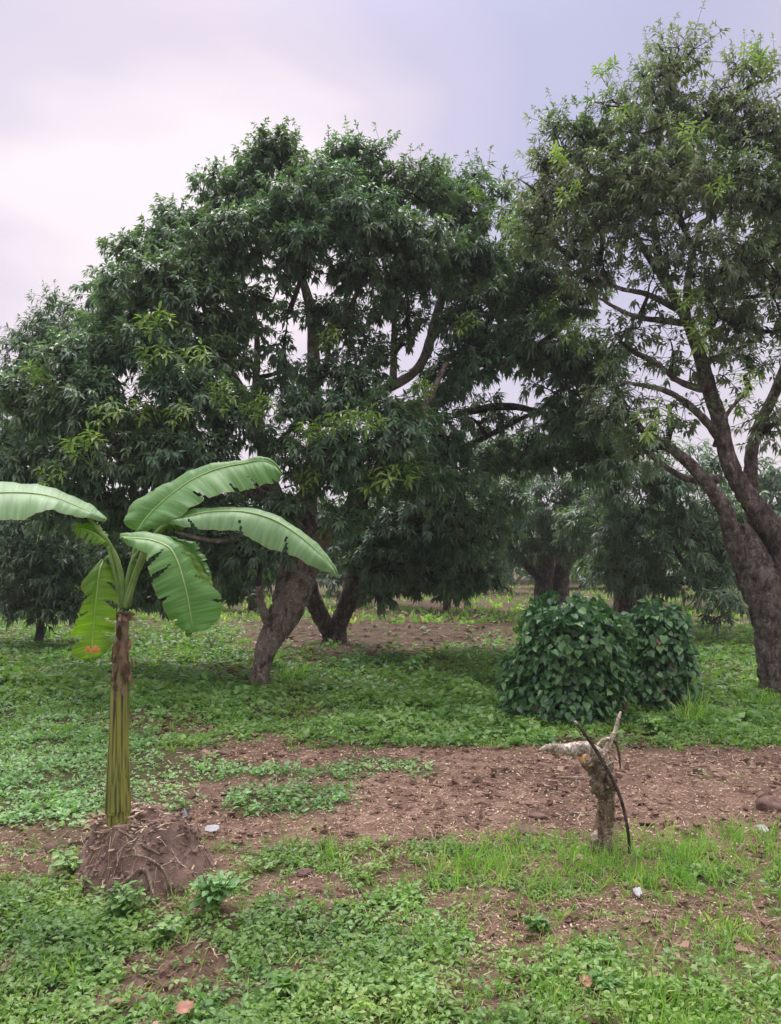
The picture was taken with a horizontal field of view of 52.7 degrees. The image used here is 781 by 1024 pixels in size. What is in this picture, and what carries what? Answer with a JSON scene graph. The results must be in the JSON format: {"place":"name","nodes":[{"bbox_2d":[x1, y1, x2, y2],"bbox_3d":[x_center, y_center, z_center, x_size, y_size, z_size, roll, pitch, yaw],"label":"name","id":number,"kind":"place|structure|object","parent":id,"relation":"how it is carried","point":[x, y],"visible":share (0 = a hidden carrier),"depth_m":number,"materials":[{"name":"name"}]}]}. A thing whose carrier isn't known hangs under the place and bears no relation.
{"place":"outdoors","nodes":[
{"label":"outdoors","id":0,"kind":"place"},
{"bbox_2d":[0,569,780,1023],"bbox_3d":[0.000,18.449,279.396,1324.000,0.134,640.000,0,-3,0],"label":"ground","id":1,"kind":"structure","parent":0,"point":[370,825],"depth_m":4.96,"materials":[{"name":"brown soil"}]},
{"bbox_2d":[0,522,84,589],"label":"back mango tree","id":2,"kind":"object","parent":1,"relation":"on","point":[41,537],"visible":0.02,"depth_m":23.39,"materials":[{"name":"green plant"}]},
{"bbox_2d":[0,279,93,536],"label":"mango tree","id":3,"kind":"object","parent":1,"relation":"on","point":[41,321],"visible":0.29,"depth_m":15.91,"materials":[{"name":"green plant"}]},
{"bbox_2d":[40,843,56,852],"bbox_3d":[-1.924,1.898,4.445,0.090,0.064,0.065,0,-3,0],"label":"stone","id":4,"kind":"object","parent":1,"relation":"on","point":[48,846],"visible":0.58,"depth_m":4.43,"materials":[{"name":"brown stone"}]},
{"bbox_2d":[0,500,125,640],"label":"young mango tree","id":5,"kind":"object","parent":1,"relation":"on","point":[53,577],"visible":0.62,"depth_m":14.26,"materials":[{"name":"green plant"}]},
{"bbox_2d":[38,939,90,983],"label":"grass tuft","id":6,"kind":"object","parent":1,"relation":"on","point":[71,967],"visible":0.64,"depth_m":3.06,"materials":[{"name":"green plant"}]},
{"bbox_2d":[48,850,82,875],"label":"weed plant","id":7,"kind":"object","parent":1,"relation":"on","point":[63,861],"visible":0.92,"depth_m":4.06,"materials":[{"name":"green plant"}]},
{"bbox_2d":[68,838,86,845],"bbox_3d":[-1.689,1.893,4.599,0.362,0.030,0.043,2,-4,-31],"label":"fallen stick","id":8,"kind":"object","parent":1,"relation":"on","point":[75,842],"visible":0.34,"depth_m":4.52,"materials":[{"name":"brown wood"}]},
{"bbox_2d":[92,878,146,916],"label":"weed plant","id":9,"kind":"object","parent":1,"relation":"on","point":[130,896],"visible":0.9,"depth_m":3.55,"materials":[{"name":"green plant"}]},
{"bbox_2d":[25,802,216,941],"bbox_3d":[-1.211,1.716,3.881,2.171,0.442,1.953,0,-3,0],"label":"earth mound","id":10,"kind":"object","parent":1,"relation":"on","point":[158,845],"visible":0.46,"depth_m":3.88,"materials":[{"name":"brown soil"}]},
{"bbox_2d":[0,456,338,827],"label":"banana plant","id":11,"kind":"object","parent":10,"relation":"on","point":[184,581],"visible":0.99,"depth_m":4.06,"materials":[{"name":"green plant"}]},
{"bbox_2d":[179,807,189,817],"bbox_3d":[-1.088,1.586,4.162,0.057,0.055,0.069,0,-3,0],"label":"plastic scrap","id":12,"kind":"object","parent":10,"relation":"on","point":[186,812],"visible":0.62,"depth_m":4.17,"materials":[{"name":"grey plastic"}]},
{"bbox_2d":[147,914,183,943],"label":"weed plant","id":13,"kind":"object","parent":1,"relation":"on","point":[169,928],"visible":0.96,"depth_m":3.34,"materials":[{"name":"green plant"}]},
{"bbox_2d":[176,1001,193,1014],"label":"fallen leaf","id":14,"kind":"object","parent":1,"relation":"on","point":[183,1006],"visible":0.98,"depth_m":2.76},
{"bbox_2d":[205,825,218,831],"bbox_3d":[-1.051,1.862,4.647,0.084,0.015,0.100,0,-3,0],"label":"plastic scrap","id":15,"kind":"object","parent":1,"relation":"on","point":[209,828],"visible":1,"depth_m":4.65,"materials":[{"name":"white plastic"}]},
{"bbox_2d":[200,624,229,647],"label":"sapling","id":16,"kind":"object","parent":1,"relation":"on","point":[212,637],"visible":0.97,"depth_m":14.54,"materials":[{"name":"green plant"}]},
{"bbox_2d":[189,870,250,910],"bbox_3d":[-0.791,1.732,3.615,0.271,0.193,0.210,3,-4,-37],"label":"weed plant","id":17,"kind":"object","parent":1,"relation":"on","point":[213,889],"visible":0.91,"depth_m":3.58,"materials":[{"name":"green plant"}]},
{"bbox_2d":[0,115,475,685],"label":"mango tree","id":18,"kind":"object","parent":1,"relation":"on","point":[72,417],"visible":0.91,"depth_m":10.07,"materials":[{"name":"green plant"}]},
{"bbox_2d":[238,531,286,610],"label":"back mango tree","id":19,"kind":"object","parent":1,"relation":"on","point":[251,607],"visible":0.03,"depth_m":24.71,"materials":[{"name":"green plant"}]},
{"bbox_2d":[264,971,295,995],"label":"weed plant","id":20,"kind":"object","parent":1,"relation":"on","point":[273,980],"visible":0.79,"depth_m":2.87,"materials":[{"name":"green plant"}]},
{"bbox_2d":[271,902,297,912],"bbox_3d":[-0.477,1.802,3.590,0.147,0.037,0.094,0,-3,0],"label":"soil clod","id":21,"kind":"object","parent":1,"relation":"on","point":[290,905],"visible":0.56,"depth_m":3.58,"materials":[{"name":"brown soil"}]},
{"bbox_2d":[270,653,316,682],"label":"grass tuft","id":22,"kind":"object","parent":1,"relation":"on","point":[284,674],"visible":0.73,"depth_m":10.46,"materials":[{"name":"green plant"}]},
{"bbox_2d":[297,868,312,876],"bbox_3d":[-0.434,1.826,3.993,0.085,0.044,0.064,0,-3,0],"label":"soil clod","id":23,"kind":"object","parent":1,"relation":"on","point":[304,871],"visible":0.94,"depth_m":3.98,"materials":[{"name":"brown soil"}]},
{"bbox_2d":[266,499,346,594],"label":"mango tree","id":24,"kind":"object","parent":1,"relation":"on","point":[269,587],"depth_m":36.11,"materials":[{"name":"green plant"}]},
{"bbox_2d":[309,827,355,864],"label":"grass tuft","id":25,"kind":"object","parent":1,"relation":"on","point":[331,853],"visible":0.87,"depth_m":4.17,"materials":[{"name":"green plant"}]},
{"bbox_2d":[315,500,403,606],"bbox_3d":[-0.813,1.277,26.794,4.352,4.097,3.572,0,-3,0],"label":"back mango tree","id":26,"kind":"object","parent":1,"relation":"on","point":[330,580],"visible":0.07,"depth_m":25.98,"materials":[{"name":"green plant"}]},
{"bbox_2d":[0,687,739,829],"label":"pale weeds","id":27,"kind":"object","parent":1,"relation":"on","point":[66,808],"visible":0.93,"depth_m":5.82,"materials":[{"name":"green plant"}]},
{"bbox_2d":[24,511,720,584],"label":"woods","id":28,"kind":"object","parent":1,"relation":"on","point":[524,572],"depth_m":53.91,"materials":[{"name":"green plant"}]},
{"bbox_2d":[0,583,746,623],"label":"grass","id":29,"kind":"structure","parent":1,"relation":"on","point":[428,616],"depth_m":23.29,"materials":[{"name":"green plant"}]},
{"bbox_2d":[0,667,780,749],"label":"weeds","id":30,"kind":"object","parent":1,"relation":"on","point":[485,721],"visible":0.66,"depth_m":7.74,"materials":[{"name":"green plant"}]},
{"bbox_2d":[0,615,780,710],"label":"shaded weeds","id":31,"kind":"object","parent":1,"relation":"on","point":[169,673],"visible":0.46,"depth_m":11.31,"materials":[{"name":"green plant"}]},
{"bbox_2d":[0,813,780,1023],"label":"grass","id":32,"kind":"structure","parent":1,"relation":"on","point":[662,1007],"depth_m":3.35,"materials":[{"name":"green plant"}]},
{"bbox_2d":[0,716,780,946],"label":"soil chips","id":33,"kind":"object","parent":1,"relation":"on","point":[532,795],"visible":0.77,"depth_m":4.95,"materials":[{"name":"soil"}]},
{"bbox_2d":[0,724,780,1023],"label":"dry straw","id":34,"kind":"object","parent":1,"relation":"on","point":[448,857],"visible":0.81,"depth_m":4.44,"materials":[{"name":"plant"}]},
{"bbox_2d":[0,818,780,1023],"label":"dry stalks","id":35,"kind":"object","parent":1,"relation":"on","point":[719,837],"visible":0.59,"depth_m":3.55,"materials":[{"name":"plant"}]},
{"bbox_2d":[0,824,780,1023],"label":"weeds","id":36,"kind":"object","parent":1,"relation":"on","point":[148,1004],"visible":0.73,"depth_m":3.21,"materials":[{"name":"green plant"}]},
{"bbox_2d":[2,719,780,995],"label":"soil crumbs","id":37,"kind":"object","parent":1,"relation":"on","point":[165,970],"visible":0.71,"depth_m":4.52,"materials":[{"name":"brown soil"}]},
{"bbox_2d":[8,605,780,1023],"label":"dry leaves","id":38,"kind":"object","parent":1,"relation":"on","point":[548,825],"visible":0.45,"depth_m":5.36,"materials":[{"name":"brown plant"}]},
{"bbox_2d":[403,653,430,670],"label":"weed plant","id":39,"kind":"object","parent":1,"relation":"on","point":[416,660],"visible":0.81,"depth_m":10.86,"materials":[{"name":"green plant"}]},
{"bbox_2d":[406,972,437,994],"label":"weed plant","id":40,"kind":"object","parent":1,"relation":"on","point":[423,974],"visible":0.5,"depth_m":2.91,"materials":[{"name":"green plant"}]},
{"bbox_2d":[411,988,453,1009],"bbox_3d":[0.141,1.747,2.820,0.030,0.016,0.202,3,-5,-44],"label":"fallen stick","id":41,"kind":"object","parent":1,"relation":"on","point":[439,1005],"visible":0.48,"depth_m":2.78,"materials":[{"name":"brown wood"}]},
{"bbox_2d":[394,486,506,609],"bbox_3d":[1.843,1.022,25.008,4.043,4.396,3.290,3,-4,-39],"label":"back mango tree","id":42,"kind":"object","parent":1,"relation":"on","point":[446,605],"depth_m":24.76,"materials":[{"name":"green plant"}]},
{"bbox_2d":[285,145,650,642],"bbox_3d":[1.159,-1.607,13.423,4.610,8.223,7.266,3,-4,-40],"label":"mango tree","id":43,"kind":"object","parent":1,"relation":"on","point":[525,304],"visible":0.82,"depth_m":11.94,"materials":[{"name":"green plant"}]},
{"bbox_2d":[453,844,491,874],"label":"grass tuft","id":44,"kind":"object","parent":1,"relation":"on","point":[474,864],"visible":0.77,"depth_m":4.06,"materials":[{"name":"green plant"}]},
{"bbox_2d":[456,636,489,681],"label":"sapling","id":45,"kind":"object","parent":1,"relation":"on","point":[477,658],"visible":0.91,"depth_m":9.95,"materials":[{"name":"green plant"}]},
{"bbox_2d":[463,426,536,593],"bbox_3d":[4.429,-0.154,37.957,5.919,8.279,4.478,0,-3,0],"label":"mango tree","id":46,"kind":"object","parent":1,"relation":"on","point":[510,564],"visible":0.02,"depth_m":37.85,"materials":[{"name":"green plant"}]},
{"bbox_2d":[265,805,780,897],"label":"soil edge grass","id":47,"kind":"structure","parent":1,"relation":"on","point":[771,844],"depth_m":4.15,"materials":[{"name":"green plant"}]},
{"bbox_2d":[493,649,563,713],"bbox_3d":[1.438,1.787,8.210,0.733,0.743,0.681,0,-3,0],"label":"vine covered shrub","id":48,"kind":"object","parent":1,"relation":"on","point":[505,663],"visible":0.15,"depth_m":8.17,"materials":[{"name":"green plant"}]},
{"bbox_2d":[517,825,543,836],"bbox_3d":[0.815,1.867,4.603,0.159,0.066,0.117,0,-3,0],"label":"soil clod","id":49,"kind":"object","parent":1,"relation":"on","point":[525,829],"visible":0.56,"depth_m":4.57,"materials":[{"name":"brown soil"}]},
{"bbox_2d":[521,913,551,932],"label":"weed plant","id":50,"kind":"object","parent":1,"relation":"on","point":[537,921],"visible":0.94,"depth_m":3.40,"materials":[{"name":"green plant"}]},
{"bbox_2d":[527,812,546,819],"bbox_3d":[0.916,1.897,4.927,0.117,0.042,0.086,-2,-4,27],"label":"soil clod","id":51,"kind":"object","parent":1,"relation":"on","point":[537,815],"visible":0.96,"depth_m":4.90,"materials":[{"name":"brown soil"}]},
{"bbox_2d":[461,434,633,606],"bbox_3d":[4.289,0.304,22.840,5.313,5.604,4.501,0,-3,0],"label":"mango tree","id":52,"kind":"object","parent":1,"relation":"on","point":[551,569],"visible":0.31,"depth_m":22.42,"materials":[{"name":"green plant"}]},
{"bbox_2d":[525,962,585,1009],"bbox_3d":[0.586,1.731,2.878,0.246,0.121,0.191,1,-4,-21],"label":"grass tuft","id":53,"kind":"object","parent":1,"relation":"on","point":[551,989],"visible":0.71,"depth_m":2.87,"materials":[{"name":"green plant"}]},
{"bbox_2d":[513,496,606,587],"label":"mango tree","id":54,"kind":"object","parent":1,"relation":"on","point":[577,577],"visible":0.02,"depth_m":43.17,"materials":[{"name":"green plant"}]},
{"bbox_2d":[544,832,585,839],"bbox_3d":[1.002,1.868,4.537,0.240,0.024,0.053,-1,-4,11],"label":"fallen stick","id":55,"kind":"object","parent":1,"relation":"on","point":[561,838],"visible":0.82,"depth_m":4.53,"materials":[{"name":"brown wood"}]},
{"bbox_2d":[497,589,642,727],"bbox_3d":[1.790,1.457,7.882,1.276,1.364,1.173,-2,-4,34],"label":"vine covered shrub","id":56,"kind":"object","parent":1,"relation":"on","point":[584,677],"visible":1,"depth_m":7.57,"materials":[{"name":"green plant"}]},
{"bbox_2d":[557,776,591,777],"bbox_3d":[1.357,1.942,5.783,0.273,0.014,0.032,0,-3,4],"label":"fallen stick","id":57,"kind":"object","parent":1,"relation":"on","point":[574,777],"visible":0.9,"depth_m":5.78,"materials":[{"name":"brown wood"}]},
{"bbox_2d":[538,741,617,855],"bbox_3d":[1.022,1.560,4.301,0.459,0.609,0.177,1,-3,-9],"label":"gnarled stump","id":58,"kind":"object","parent":1,"relation":"on","point":[602,788],"visible":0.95,"depth_m":4.28,"materials":[{"name":"brown wood"}]},
{"bbox_2d":[596,711,624,768],"bbox_3d":[1.232,1.274,4.421,0.174,0.307,0.068,0,-3,0],"label":"broken fork","id":59,"kind":"object","parent":58,"relation":"attached to","point":[610,741],"visible":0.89,"depth_m":4.42,"materials":[{"name":"brown wood"}]},
{"bbox_2d":[570,811,591,813],"bbox_3d":[1.207,1.900,4.989,0.146,0.011,0.035,0,-3,0],"label":"fallen stick","id":60,"kind":"object","parent":1,"relation":"on","point":[580,812],"visible":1,"depth_m":4.98,"materials":[{"name":"brown wood"}]},
{"bbox_2d":[579,975,591,988],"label":"fallen leaf","id":61,"kind":"object","parent":1,"relation":"on","point":[586,981],"visible":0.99,"depth_m":2.92,"materials":[{"name":"brown plant"}]},
{"bbox_2d":[574,720,630,853],"bbox_3d":[1.136,1.474,4.236,0.290,0.695,0.048,0,-3,0],"label":"leaning stick","id":62,"kind":"object","parent":1,"relation":"on","point":[598,754],"visible":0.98,"depth_m":4.24,"materials":[{"name":"black wood"}]},
{"bbox_2d":[589,965,624,991],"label":"weed plant","id":63,"kind":"object","parent":1,"relation":"on","point":[609,985],"visible":0.81,"depth_m":2.92,"materials":[{"name":"green plant"}]},
{"bbox_2d":[569,504,687,605],"bbox_3d":[8.119,1.435,26.809,5.069,3.801,3.462,0,-3,0],"label":"back mango tree","id":64,"kind":"object","parent":1,"relation":"on","point":[572,575],"depth_m":26.75,"materials":[{"name":"green plant"}]},
{"bbox_2d":[633,887,641,896],"bbox_3d":[1.171,1.801,3.741,0.042,0.034,0.050,0,-3,0],"label":"plastic scrap","id":65,"kind":"object","parent":1,"relation":"on","point":[637,891],"visible":1,"depth_m":3.74,"materials":[{"name":"white plastic"}]},
{"bbox_2d":[495,0,780,697],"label":"mango tree","id":66,"kind":"object","parent":1,"relation":"on","point":[624,189],"visible":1,"depth_m":9.36,"materials":[{"name":"green plant"}]},
{"bbox_2d":[616,849,661,889],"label":"grass tuft","id":67,"kind":"object","parent":1,"relation":"on","point":[635,877],"visible":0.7,"depth_m":3.89,"materials":[{"name":"green plant"}]},
{"bbox_2d":[617,956,682,1008],"bbox_3d":[0.948,1.697,2.876,0.229,0.166,0.262,0,-3,0],"label":"grass tuft","id":68,"kind":"object","parent":1,"relation":"on","point":[658,985],"visible":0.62,"depth_m":2.85,"materials":[{"name":"green plant"}]},
{"bbox_2d":[551,436,750,639],"bbox_3d":[5.933,0.631,17.158,4.592,4.253,5.941,-3,-4,40],"label":"mango tree","id":69,"kind":"object","parent":1,"relation":"on","point":[625,552],"visible":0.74,"depth_m":16.20,"materials":[{"name":"green plant"}]},
{"bbox_2d":[636,714,670,734],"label":"weed plant","id":70,"kind":"object","parent":1,"relation":"on","point":[651,723],"visible":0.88,"depth_m":7.09,"materials":[{"name":"green plant"}]},
{"bbox_2d":[624,597,704,711],"bbox_3d":[2.882,1.540,8.425,0.888,1.262,0.809,0,-3,0],"label":"vine covered shrub","id":71,"kind":"object","parent":1,"relation":"on","point":[660,663],"visible":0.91,"depth_m":8.20,"materials":[{"name":"green plant"}]},
{"bbox_2d":[631,498,707,552],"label":"mango tree","id":72,"kind":"object","parent":1,"relation":"on","point":[669,507],"depth_m":41.48,"materials":[{"name":"green plant"}]},
{"bbox_2d":[658,863,696,886],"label":"grass tuft","id":73,"kind":"object","parent":1,"relation":"on","point":[677,877],"visible":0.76,"depth_m":3.94,"materials":[{"name":"green plant"}]},
{"bbox_2d":[653,682,726,724],"bbox_3d":[2.953,1.824,7.719,0.700,0.480,0.772,0,-3,0],"label":"grass tuft","id":74,"kind":"object","parent":1,"relation":"on","point":[686,712],"visible":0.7,"depth_m":7.63,"materials":[{"name":"green plant"}]},
{"bbox_2d":[660,501,743,609],"bbox_3d":[10.388,1.332,24.826,4.360,3.764,3.295,0,-3,0],"label":"back mango tree","id":75,"kind":"object","parent":1,"relation":"on","point":[724,588],"visible":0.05,"depth_m":24.53,"materials":[{"name":"green plant"}]},
{"bbox_2d":[667,762,778,768],"bbox_3d":[2.514,1.926,5.978,0.805,0.030,0.030,-1,-4,13],"label":"fallen stick","id":76,"kind":"object","parent":1,"relation":"on","point":[716,766],"visible":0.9,"depth_m":6.00,"materials":[{"name":"brown wood"}]},
{"bbox_2d":[696,897,770,945],"bbox_3d":[1.468,1.768,3.430,0.264,0.120,0.270,1,-4,-11],"label":"grass tuft","id":77,"kind":"object","parent":1,"relation":"on","point":[740,921],"visible":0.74,"depth_m":3.39,"materials":[{"name":"green plant"}]},
{"bbox_2d":[687,450,780,533],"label":"mango tree","id":78,"kind":"object","parent":1,"relation":"on","point":[769,487],"visible":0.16,"depth_m":31.41,"materials":[{"name":"green plant"}]},
{"bbox_2d":[741,685,780,705],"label":"grass tuft","id":79,"kind":"object","parent":1,"relation":"on","point":[768,697],"visible":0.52,"depth_m":8.66,"materials":[{"name":"green plant"}]},
{"bbox_2d":[756,824,768,832],"bbox_3d":[2.159,1.840,4.583,0.063,0.031,0.076,0,-3,0],"label":"plastic scrap","id":80,"kind":"object","parent":1,"relation":"on","point":[763,828],"visible":0.57,"depth_m":4.58,"materials":[{"name":"white plastic"}]},
{"bbox_2d":[755,796,780,810],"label":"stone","id":81,"kind":"object","parent":1,"relation":"on","point":[765,803],"visible":0.77,"depth_m":4.98,"materials":[{"name":"brown stone"}]},
{"bbox_2d":[0,616,780,754],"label":"lawn grass","id":82,"kind":"structure","parent":0,"point":[67,728],"depth_m":8.29,"materials":[{"name":"green plant"}]},
{"bbox_2d":[0,0,780,509],"label":"sky","id":83,"kind":"structure","parent":0,"point":[106,106],"materials":[{"name":"white"}]}
]}

